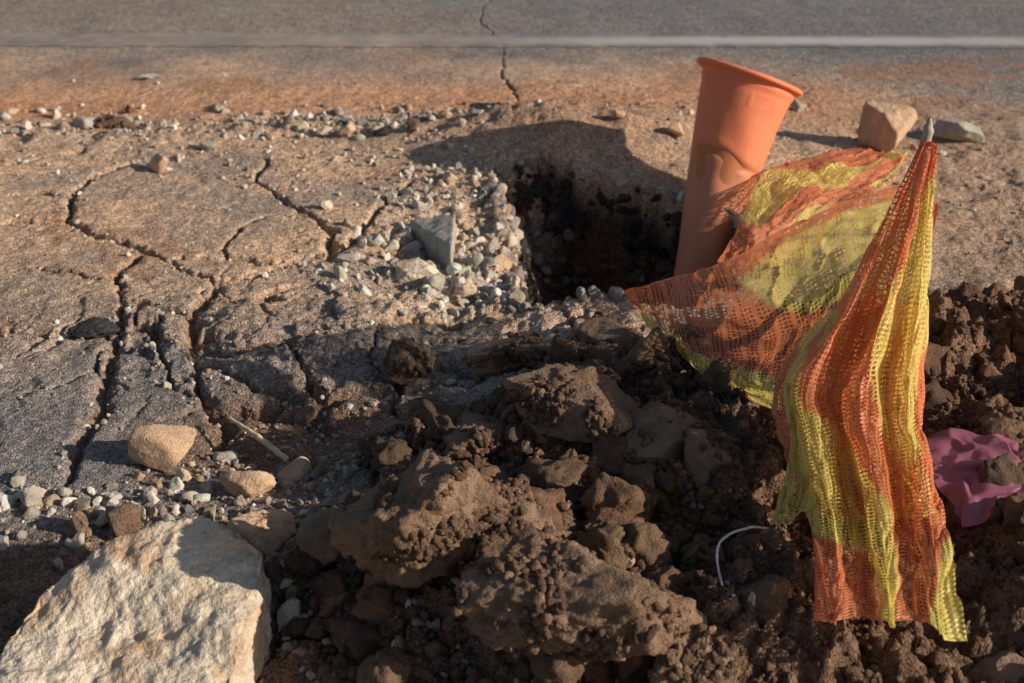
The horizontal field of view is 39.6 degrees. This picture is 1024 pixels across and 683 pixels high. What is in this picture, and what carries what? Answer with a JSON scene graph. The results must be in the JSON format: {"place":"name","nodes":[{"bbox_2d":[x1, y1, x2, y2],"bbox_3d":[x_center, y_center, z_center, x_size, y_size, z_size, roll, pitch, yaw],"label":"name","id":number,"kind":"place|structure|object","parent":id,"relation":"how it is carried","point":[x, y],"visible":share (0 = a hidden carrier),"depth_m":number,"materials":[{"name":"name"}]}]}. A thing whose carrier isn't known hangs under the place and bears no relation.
{"place":"outdoors","nodes":[
{"label":"outdoors","id":0,"kind":"place"},
{"bbox_2d":[0,71,1023,682],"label":"ground","id":1,"kind":"structure","parent":0,"point":[254,225],"depth_m":3.27,"materials":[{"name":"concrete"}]},
{"bbox_2d":[0,108,19,115],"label":"rock","id":2,"kind":"object","parent":1,"relation":"on","point":[11,111],"visible":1,"depth_m":4.30,"materials":[{"name":"beige stone"}]},
{"bbox_2d":[68,510,88,537],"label":"rock","id":3,"kind":"object","parent":1,"relation":"on","point":[78,522],"visible":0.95,"depth_m":2.36,"materials":[{"name":"brown stone"}]},
{"bbox_2d":[70,116,95,129],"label":"rock","id":4,"kind":"object","parent":1,"relation":"on","point":[84,122],"visible":1,"depth_m":4.19,"materials":[{"name":"grey stone"}]},
{"bbox_2d":[65,317,119,338],"bbox_3d":[-0.893,-0.026,3.030,0.120,0.035,0.080,0,27,0],"label":"bitumen lump","id":5,"kind":"object","parent":1,"relation":"on","point":[94,327],"visible":1,"depth_m":3.01,"materials":[{"name":"black asphalt"}]},
{"bbox_2d":[94,117,136,129],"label":"rock","id":6,"kind":"object","parent":1,"relation":"on","point":[130,124],"visible":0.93,"depth_m":4.20,"materials":[{"name":"stone"}]},
{"bbox_2d":[105,503,141,536],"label":"rock","id":7,"kind":"object","parent":1,"relation":"on","point":[124,519],"visible":0.97,"depth_m":2.37,"materials":[{"name":"brown stone"}]},
{"bbox_2d":[125,105,135,113],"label":"rock","id":8,"kind":"object","parent":1,"relation":"on","point":[129,109],"visible":1,"depth_m":4.33,"materials":[{"name":"brown stone"}]},
{"bbox_2d":[0,515,271,682],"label":"limestone slab","id":9,"kind":"object","parent":1,"relation":"on","point":[186,600],"depth_m":2.02,"materials":[{"name":"beige stone"}]},
{"bbox_2d":[140,74,160,77],"bbox_3d":[-1.178,-0.866,4.631,0.068,0.005,0.048,13,30,23],"label":"paper scrap","id":10,"kind":"object","parent":1,"relation":"on","point":[148,75],"visible":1,"depth_m":4.63,"materials":[{"name":"beige paper"}]},
{"bbox_2d":[149,153,168,173],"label":"rock","id":11,"kind":"object","parent":1,"relation":"on","point":[158,163],"visible":1,"depth_m":3.86,"materials":[{"name":"beige stone"}]},
{"bbox_2d":[127,424,196,472],"bbox_3d":[-0.633,0.191,2.563,0.123,0.100,0.085,0,27,0],"label":"rock","id":12,"kind":"object","parent":1,"relation":"on","point":[163,448],"visible":1,"depth_m":2.53,"materials":[{"name":"beige stone"}]},
{"bbox_2d":[175,468,191,481],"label":"rock","id":13,"kind":"object","parent":1,"relation":"on","point":[183,474],"visible":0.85,"depth_m":2.51,"materials":[{"name":"beige stone"}]},
{"bbox_2d":[199,141,216,150],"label":"rock","id":14,"kind":"object","parent":1,"relation":"on","point":[208,145],"visible":1,"depth_m":4.01,"materials":[{"name":"grey stone"}]},
{"bbox_2d":[212,105,223,111],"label":"rock","id":15,"kind":"object","parent":1,"relation":"on","point":[217,108],"visible":1,"depth_m":4.34,"materials":[{"name":"grey stone"}]},
{"bbox_2d":[213,451,238,462],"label":"rock","id":16,"kind":"object","parent":1,"relation":"on","point":[229,456],"visible":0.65,"depth_m":2.62,"materials":[{"name":"grey stone"}]},
{"bbox_2d":[220,470,275,497],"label":"rock","id":17,"kind":"object","parent":1,"relation":"on","point":[249,483],"visible":0.98,"depth_m":2.45,"materials":[{"name":"beige stone"}]},
{"bbox_2d":[228,417,290,462],"bbox_3d":[-0.470,0.182,2.636,0.179,0.026,0.013,24,35,38],"label":"wooden stick","id":18,"kind":"object","parent":1,"relation":"on","point":[275,450],"visible":1,"depth_m":2.62,"materials":[{"name":"brown wood"}]},
{"bbox_2d":[226,507,296,561],"bbox_3d":[-0.408,0.315,2.317,0.081,0.100,0.124,22,34,36],"label":"rock","id":19,"kind":"object","parent":1,"relation":"on","point":[265,533],"visible":0.61,"depth_m":2.29,"materials":[{"name":"brown stone"}]},
{"bbox_2d":[276,597,301,636],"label":"rock","id":20,"kind":"object","parent":1,"relation":"on","point":[289,609],"visible":0.72,"depth_m":2.09,"materials":[{"name":"grey stone"}]},
{"bbox_2d":[277,456,310,481],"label":"rock","id":21,"kind":"object","parent":1,"relation":"on","point":[298,468],"visible":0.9,"depth_m":2.52,"materials":[{"name":"stone"}]},
{"bbox_2d":[316,126,332,135],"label":"rock","id":22,"kind":"object","parent":1,"relation":"on","point":[325,131],"visible":1,"depth_m":4.09,"materials":[{"name":"beige stone"}]},
{"bbox_2d":[319,200,332,209],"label":"rock","id":23,"kind":"object","parent":1,"relation":"on","point":[326,204],"visible":1,"depth_m":3.61,"materials":[{"name":"beige stone"}]},
{"bbox_2d":[335,252,358,263],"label":"rock","id":24,"kind":"object","parent":1,"relation":"on","point":[349,258],"visible":0.98,"depth_m":3.33,"materials":[{"name":"grey stone"}]},
{"bbox_2d":[338,123,355,135],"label":"rock","id":25,"kind":"object","parent":1,"relation":"on","point":[348,129],"visible":1,"depth_m":4.07,"materials":[{"name":"beige stone"}]},
{"bbox_2d":[373,126,390,135],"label":"rock","id":26,"kind":"object","parent":1,"relation":"on","point":[384,131],"visible":1,"depth_m":4.05,"materials":[{"name":"grey stone"}]},
{"bbox_2d":[392,231,412,241],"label":"rock","id":27,"kind":"object","parent":1,"relation":"on","point":[406,233],"visible":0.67,"depth_m":3.48,"materials":[{"name":"grey stone"}]},
{"bbox_2d":[384,337,441,384],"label":"muddy boulder","id":28,"kind":"object","parent":1,"relation":"on","point":[399,378],"visible":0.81,"depth_m":2.83,"materials":[{"name":"brown soil"}]},
{"bbox_2d":[407,118,419,129],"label":"rock","id":29,"kind":"object","parent":1,"relation":"on","point":[413,123],"visible":1,"depth_m":4.05,"materials":[{"name":"brown stone"}]},
{"bbox_2d":[395,258,441,287],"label":"rock","id":30,"kind":"object","parent":1,"relation":"on","point":[412,272],"visible":0.91,"depth_m":3.28,"materials":[{"name":"beige stone"}]},
{"bbox_2d":[424,273,444,290],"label":"rock","id":31,"kind":"object","parent":1,"relation":"on","point":[436,281],"visible":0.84,"depth_m":3.23,"materials":[{"name":"beige stone"}]},
{"bbox_2d":[443,170,457,183],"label":"rock","id":32,"kind":"object","parent":1,"relation":"on","point":[449,177],"visible":1,"depth_m":3.79,"materials":[{"name":"beige stone"}]},
{"bbox_2d":[454,283,476,299],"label":"rock","id":33,"kind":"object","parent":1,"relation":"on","point":[467,291],"visible":0.99,"depth_m":3.22,"materials":[{"name":"beige stone"}]},
{"bbox_2d":[468,226,484,236],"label":"rock","id":34,"kind":"object","parent":1,"relation":"on","point":[476,231],"visible":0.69,"depth_m":3.56,"materials":[{"name":"grey stone"}]},
{"bbox_2d":[469,102,500,108],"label":"rock","id":35,"kind":"object","parent":1,"relation":"on","point":[478,105],"visible":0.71,"depth_m":4.20,"materials":[{"name":"grey stone"}]},
{"bbox_2d":[466,333,539,375],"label":"muddy boulder","id":36,"kind":"object","parent":1,"relation":"on","point":[475,351],"visible":0.56,"depth_m":2.83,"materials":[{"name":"brown soil"}]},
{"bbox_2d":[494,253,511,270],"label":"rock","id":37,"kind":"object","parent":1,"relation":"on","point":[504,261],"visible":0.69,"depth_m":3.39,"materials":[{"name":"beige stone"}]},
{"bbox_2d":[0,47,1023,682],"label":"gravel","id":38,"kind":"structure","parent":1,"relation":"on","point":[522,295],"depth_m":3.44,"materials":[{"name":"grey gravel"}]},
{"bbox_2d":[20,486,41,507],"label":"rock","id":39,"kind":"object","parent":38,"relation":"on","point":[30,496],"visible":0.97,"depth_m":2.42,"materials":[{"name":"beige stone"}]},
{"bbox_2d":[410,214,456,268],"bbox_3d":[-0.161,-0.241,3.450,0.095,0.100,0.240,-13,30,-23],"label":"concrete fragment","id":40,"kind":"object","parent":38,"relation":"on","point":[436,237],"visible":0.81,"depth_m":3.42,"materials":[{"name":"grey concrete"}]},
{"bbox_2d":[511,274,519,289],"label":"rock","id":41,"kind":"object","parent":38,"relation":"on","point":[515,281],"visible":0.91,"depth_m":3.22,"materials":[{"name":"beige stone"}]},
{"bbox_2d":[543,333,555,341],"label":"rock","id":42,"kind":"object","parent":1,"relation":"on","point":[548,338],"visible":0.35,"depth_m":2.88,"materials":[{"name":"grey stone"}]},
{"bbox_2d":[515,342,587,366],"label":"muddy boulder","id":43,"kind":"object","parent":1,"relation":"on","point":[545,346],"visible":0.21,"depth_m":2.78,"materials":[{"name":"brown soil"}]},
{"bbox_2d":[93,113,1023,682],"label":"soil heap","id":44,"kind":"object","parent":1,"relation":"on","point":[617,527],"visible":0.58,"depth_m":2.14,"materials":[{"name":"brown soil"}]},
{"bbox_2d":[295,503,344,564],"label":"muddy boulder","id":45,"kind":"object","parent":44,"relation":"on","point":[313,539],"visible":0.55,"depth_m":2.12,"materials":[{"name":"brown soil"}]},
{"bbox_2d":[327,449,509,588],"bbox_3d":[-0.141,0.245,2.000,0.219,0.190,0.183,-19,33,-32],"label":"muddy boulder","id":46,"kind":"object","parent":44,"relation":"on","point":[361,533],"visible":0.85,"depth_m":1.96,"materials":[{"name":"brown soil"}]},
{"bbox_2d":[441,411,504,459],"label":"muddy boulder","id":47,"kind":"object","parent":44,"relation":"on","point":[456,441],"visible":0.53,"depth_m":2.42,"materials":[{"name":"brown soil"}]},
{"bbox_2d":[501,479,556,532],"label":"muddy boulder","id":48,"kind":"object","parent":44,"relation":"on","point":[537,516],"visible":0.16,"depth_m":2.03,"materials":[{"name":"brown soil"}]},
{"bbox_2d":[501,363,640,443],"bbox_3d":[0.115,0.111,2.407,0.170,0.090,0.229,-22,34,-36],"label":"muddy boulder","id":49,"kind":"object","parent":44,"relation":"on","point":[619,404],"visible":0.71,"depth_m":2.38,"materials":[{"name":"brown soil"}]},
{"bbox_2d":[578,490,586,506],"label":"muddy boulder","id":50,"kind":"object","parent":44,"relation":"on","point":[582,494],"visible":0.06,"depth_m":2.27,"materials":[{"name":"brown soil"}]},
{"bbox_2d":[620,402,702,465],"bbox_3d":[0.248,0.156,2.357,0.186,0.100,0.135,-18,32,-32],"label":"muddy boulder","id":51,"kind":"object","parent":44,"relation":"on","point":[666,444],"visible":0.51,"depth_m":2.32,"materials":[{"name":"brown soil"}]},
{"bbox_2d":[647,625,741,682],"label":"muddy boulder","id":52,"kind":"object","parent":44,"relation":"on","point":[659,670],"visible":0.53,"depth_m":1.85,"materials":[{"name":"brown soil"}]},
{"bbox_2d":[682,429,743,492],"bbox_3d":[0.320,0.191,2.293,0.124,0.130,0.098,-11,29,-21],"label":"muddy boulder","id":53,"kind":"object","parent":44,"relation":"on","point":[703,464],"visible":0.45,"depth_m":2.25,"materials":[{"name":"brown soil"}]},
{"bbox_2d":[886,117,933,335],"bbox_3d":[0.671,-0.094,2.467,0.040,0.621,0.038,0,27,0],"label":"wooden stake","id":54,"kind":"object","parent":44,"relation":"on","point":[928,132],"visible":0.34,"depth_m":2.35,"materials":[{"name":"brown wood"}]},
{"bbox_2d":[897,428,1023,526],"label":"plastic bag","id":55,"kind":"object","parent":44,"relation":"on","point":[959,456],"visible":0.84,"depth_m":2.17,"materials":[{"name":"purple"}]},
{"bbox_2d":[966,648,1023,682],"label":"muddy boulder","id":56,"kind":"object","parent":44,"relation":"on","point":[1002,665],"visible":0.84,"depth_m":1.92,"materials":[{"name":"brown soil"}]},
{"bbox_2d":[455,526,688,661],"bbox_3d":[0.085,0.357,1.914,0.310,0.170,0.192,6,28,12],"label":"muddy boulder","id":57,"kind":"object","parent":1,"relation":"on","point":[599,593],"visible":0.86,"depth_m":1.84,"materials":[{"name":"brown soil"}]},
{"bbox_2d":[576,314,641,347],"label":"muddy boulder","id":58,"kind":"object","parent":1,"relation":"on","point":[592,330],"visible":0.54,"depth_m":2.91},
{"bbox_2d":[611,109,624,117],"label":"rock","id":59,"kind":"object","parent":1,"relation":"on","point":[616,113],"visible":1,"depth_m":3.96,"materials":[{"name":"beige stone"}]},
{"bbox_2d":[666,123,683,136],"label":"rock","id":60,"kind":"object","parent":1,"relation":"on","point":[676,129],"visible":1,"depth_m":3.95,"materials":[{"name":"beige stone"}]},
{"bbox_2d":[669,57,802,307],"bbox_3d":[0.550,-0.267,3.646,0.276,0.864,0.657,8,28,16],"label":"orange traffic delineator","id":61,"kind":"object","parent":1,"relation":"on","point":[740,113],"visible":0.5,"depth_m":3.57,"materials":[{"name":"plastic"}]},
{"bbox_2d":[716,526,768,597],"bbox_3d":[0.322,0.311,2.049,0.056,0.063,0.267,9,28,18],"label":"white cord","id":62,"kind":"object","parent":1,"relation":"on","point":[718,546],"visible":0.85,"depth_m":2.06,"materials":[{"name":"white plastic"}]},
{"bbox_2d":[739,573,801,627],"bbox_3d":[0.356,0.359,1.983,0.089,0.070,0.083,15,31,27],"label":"muddy boulder","id":63,"kind":"object","parent":1,"relation":"on","point":[774,593],"visible":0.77,"depth_m":1.95,"materials":[{"name":"brown soil"}]},
{"bbox_2d":[625,141,966,640],"bbox_3d":[0.542,-0.274,2.838,0.609,0.578,2.426,6,28,11],"label":"barrier netting","id":64,"kind":"object","parent":1,"relation":"on","point":[888,314],"visible":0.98,"depth_m":2.26,"materials":[{"name":"orange plastic"}]},
{"bbox_2d":[790,99,805,112],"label":"rock","id":65,"kind":"object","parent":1,"relation":"on","point":[797,106],"visible":0.97,"depth_m":4.34,"materials":[{"name":"grey stone"}]},
{"bbox_2d":[857,100,916,151],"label":"rock","id":66,"kind":"object","parent":1,"relation":"on","point":[886,127],"visible":0.99,"depth_m":3.99,"materials":[{"name":"beige stone"}]},
{"bbox_2d":[932,117,984,142],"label":"flat rock","id":67,"kind":"object","parent":1,"relation":"on","point":[951,128],"visible":0.98,"depth_m":4.09,"materials":[{"name":"grey stone"}]},
{"bbox_2d":[981,407,1023,443],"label":"rock","id":68,"kind":"object","parent":1,"relation":"on","point":[1007,427],"visible":0.53,"depth_m":2.28,"materials":[{"name":"beige stone"}]},
{"bbox_2d":[0,0,1023,74],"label":"road","id":69,"kind":"structure","parent":0,"point":[788,17],"depth_m":5.21,"materials":[{"name":"grey asphalt"}]},
{"bbox_2d":[0,32,1023,47],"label":"road marking","id":70,"kind":"object","parent":69,"relation":"on","point":[596,40],"visible":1,"depth_m":5.06,"materials":[{"name":"white paint"}]}
]}

